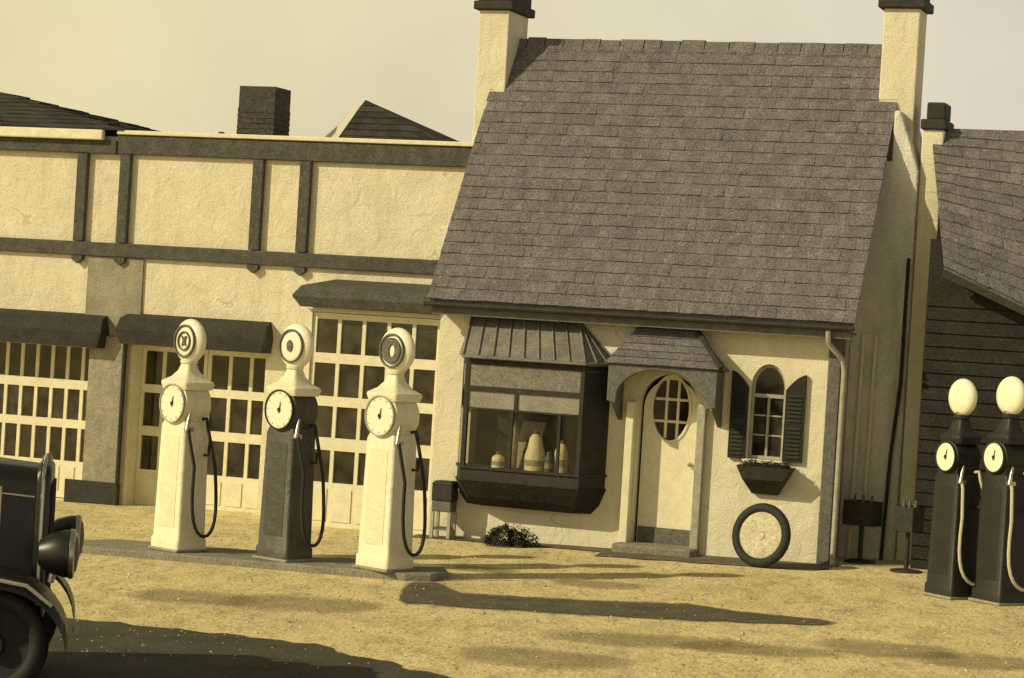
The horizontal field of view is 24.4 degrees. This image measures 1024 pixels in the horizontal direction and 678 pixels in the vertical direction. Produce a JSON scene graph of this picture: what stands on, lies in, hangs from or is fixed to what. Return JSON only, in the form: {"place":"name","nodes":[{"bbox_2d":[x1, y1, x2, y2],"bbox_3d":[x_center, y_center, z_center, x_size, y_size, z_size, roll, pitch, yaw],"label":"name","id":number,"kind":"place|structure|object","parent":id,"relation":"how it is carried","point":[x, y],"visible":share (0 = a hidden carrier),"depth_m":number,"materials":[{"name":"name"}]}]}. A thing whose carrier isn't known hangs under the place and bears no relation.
{"place":"outdoors","nodes":[
{"label":"outdoors","id":0,"kind":"place"},
{"bbox_2d":[37,618,450,677],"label":"road","id":1,"kind":"structure","parent":0,"point":[170,653],"depth_m":16.60,"materials":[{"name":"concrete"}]},
{"bbox_2d":[0,453,83,677],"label":"sedan","id":2,"kind":"object","parent":1,"relation":"on","point":[40,550],"visible":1,"depth_m":14.84,"materials":[{"name":"black metal"}]},
{"bbox_2d":[0,0,1023,141],"label":"sky","id":3,"kind":"structure","parent":0,"point":[160,65],"materials":[{"name":"beige"}]},
{"bbox_2d":[50,500,1023,677],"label":"ground","id":4,"kind":"structure","parent":0,"point":[951,653],"depth_m":19.78,"materials":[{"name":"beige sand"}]},
{"bbox_2d":[0,86,473,533],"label":"garage","id":5,"kind":"structure","parent":4,"relation":"on","point":[127,250],"depth_m":28.62,"materials":[{"name":"beige paint"}]},
{"bbox_2d":[0,341,87,497],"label":"garage door","id":6,"kind":"structure","parent":5,"relation":"in","point":[64,469],"depth_m":29.50,"materials":[{"name":"beige paint"}]},
{"bbox_2d":[134,345,208,504],"bbox_3d":[-4.163,1.066,28.924,0.895,1.994,0.062,4,1,20],"label":"garage door","id":7,"kind":"structure","parent":5,"relation":"in","point":[145,492],"depth_m":29.01,"materials":[{"name":"beige paint"}]},
{"bbox_2d":[206,350,265,512],"bbox_3d":[-3.323,1.120,28.596,0.895,1.994,0.102,4,1,20],"label":"garage door","id":8,"kind":"structure","parent":5,"relation":"in","point":[239,494],"depth_m":28.61,"materials":[{"name":"beige paint"}]},
{"bbox_2d":[310,312,439,533],"bbox_3d":[-1.596,0.968,26.843,1.582,2.462,0.062,4,1,20],"label":"garage door","id":9,"kind":"structure","parent":5,"relation":"in","point":[343,502],"depth_m":26.90,"materials":[{"name":"beige paint"}]},
{"bbox_2d":[82,539,448,581],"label":"pump island","id":10,"kind":"structure","parent":4,"relation":"on","point":[329,565],"depth_m":22.61,"materials":[{"name":"concrete"}]},
{"bbox_2d":[148,319,217,552],"bbox_3d":[-3.149,0.938,23.064,0.597,2.268,0.400,4,1,44],"label":"gas pump","id":11,"kind":"object","parent":10,"relation":"on","point":[185,447],"visible":1,"depth_m":22.98,"materials":[{"name":"white metal"}]},
{"bbox_2d":[252,323,325,562],"bbox_3d":[-2.064,0.985,22.572,0.597,2.268,0.400,4,1,40],"label":"gas pump","id":12,"kind":"object","parent":10,"relation":"on","point":[291,415],"visible":1,"depth_m":22.49,"materials":[{"name":"metal"}]},
{"bbox_2d":[352,328,426,572],"bbox_3d":[-1.078,1.028,22.077,0.597,2.268,0.400,4,1,42],"label":"gas pump","id":13,"kind":"object","parent":10,"relation":"on","point":[391,465],"visible":1,"depth_m":21.99,"materials":[{"name":"white metal"}]},
{"bbox_2d":[413,534,837,569],"bbox_3d":[1.066,2.277,25.256,4.783,0.102,0.992,4,1,20],"label":"planting strip","id":14,"kind":"object","parent":4,"relation":"on","point":[733,561],"visible":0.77,"depth_m":24.93,"materials":[{"name":"soil"}]},
{"bbox_2d":[429,480,457,539],"bbox_3d":[-0.753,1.887,26.152,0.251,0.640,0.211,4,1,20],"label":"oil cabinet","id":15,"kind":"object","parent":14,"relation":"on","point":[444,495],"visible":1,"depth_m":26.08,"materials":[{"name":"metal"}]},
{"bbox_2d":[482,523,540,547],"bbox_3d":[-0.049,2.126,25.561,0.639,0.276,0.463,4,1,40],"label":"shrub","id":16,"kind":"object","parent":14,"relation":"on","point":[494,536],"visible":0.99,"depth_m":25.50,"materials":[{"name":"green plant"}]},
{"bbox_2d":[423,0,953,566],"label":"cottage","id":17,"kind":"structure","parent":4,"relation":"on","point":[677,294],"depth_m":25.73,"materials":[{"name":"paint"}]},
{"bbox_2d":[491,451,504,467],"bbox_3d":[-0.152,1.318,25.835,0.146,0.185,0.146,4,1,20],"label":"oil can","id":18,"kind":"object","parent":17,"relation":"in","point":[498,459],"visible":1,"depth_m":25.78,"materials":[{"name":"beige metal"}]},
{"bbox_2d":[508,420,517,468],"bbox_3d":[0.014,1.153,25.883,0.106,0.535,0.106,4,1,20],"label":"oil can","id":19,"kind":"object","parent":17,"relation":"in","point":[514,448],"visible":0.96,"depth_m":25.84,"materials":[{"name":"paint"}]},
{"bbox_2d":[516,421,545,467],"bbox_3d":[0.174,1.169,25.996,0.360,0.520,0.122,4,1,20],"label":"show card","id":20,"kind":"object","parent":17,"relation":"on","point":[528,429],"visible":0.54,"depth_m":26.01,"materials":[{"name":"paint"}]},
{"bbox_2d":[455,316,610,513],"bbox_3d":[0.219,0.819,25.917,1.872,2.095,0.803,4,1,20],"label":"bay window","id":21,"kind":"structure","parent":17,"relation":"in","point":[552,373],"depth_m":25.69,"materials":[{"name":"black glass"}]},
{"bbox_2d":[524,431,545,470],"bbox_3d":[0.254,1.219,25.741,0.236,0.435,0.236,4,1,20],"label":"oil can","id":22,"kind":"object","parent":17,"relation":"in","point":[534,458],"visible":1,"depth_m":25.66,"materials":[{"name":"beige metal"}]},
{"bbox_2d":[544,452,551,471],"bbox_3d":[0.395,1.334,25.604,0.086,0.225,0.086,4,1,20],"label":"oil can","id":23,"kind":"object","parent":17,"relation":"in","point":[548,464],"visible":1,"depth_m":25.57,"materials":[{"name":"paint"}]},
{"bbox_2d":[553,440,567,472],"bbox_3d":[0.534,1.277,25.639,0.156,0.355,0.156,4,1,20],"label":"oil can","id":24,"kind":"object","parent":17,"relation":"in","point":[563,463],"visible":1,"depth_m":25.58,"materials":[{"name":"beige metal"}]},
{"bbox_2d":[636,375,698,545],"bbox_3d":[1.696,1.303,25.625,0.620,1.836,0.110,4,1,20],"label":"door","id":25,"kind":"structure","parent":17,"relation":"in","point":[667,466],"depth_m":25.63,"materials":[{"name":"beige paint"}]},
{"bbox_2d":[742,365,785,464],"bbox_3d":[2.722,0.797,25.147,0.470,1.050,0.160,4,1,20],"label":"window","id":26,"kind":"structure","parent":17,"relation":"in","point":[757,457],"depth_m":25.18,"materials":[{"name":"paint"}]},
{"bbox_2d":[732,503,790,567],"bbox_3d":[2.568,2.023,24.361,0.670,0.670,0.090,4,-8,34],"label":"tyre wheel","id":27,"kind":"object","parent":4,"relation":"on","point":[761,535],"visible":1,"depth_m":24.34,"materials":[{"name":"black rubber"}]},
{"bbox_2d":[842,494,882,563],"bbox_3d":[3.739,2.028,25.285,0.352,0.726,0.340,4,1,37],"label":"bottle rack","id":28,"kind":"object","parent":4,"relation":"on","point":[862,513],"visible":1,"depth_m":25.20,"materials":[{"name":"black metal"}]},
{"bbox_2d":[889,499,924,573],"bbox_3d":[4.099,2.039,24.470,0.340,0.746,0.340,4,1,37],"label":"bottle rack","id":29,"kind":"object","parent":4,"relation":"on","point":[909,519],"visible":1,"depth_m":24.39,"materials":[{"name":"grey metal"}]},
{"bbox_2d":[921,379,981,599],"bbox_3d":[4.253,1.407,22.245,0.450,2.065,0.549,3,1,-30],"label":"gas pump","id":30,"kind":"object","parent":4,"relation":"on","point":[954,534],"visible":0.94,"depth_m":22.16,"materials":[{"name":"metal"}]},
{"bbox_2d":[910,129,1023,569],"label":"house","id":31,"kind":"structure","parent":4,"relation":"on","point":[974,328],"depth_m":24.78,"materials":[{"name":"grey wood"}]},
{"bbox_2d":[968,376,1023,605],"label":"gas pump","id":32,"kind":"object","parent":4,"relation":"on","point":[999,574],"visible":1,"depth_m":21.80,"materials":[{"name":"metal"}]}
]}

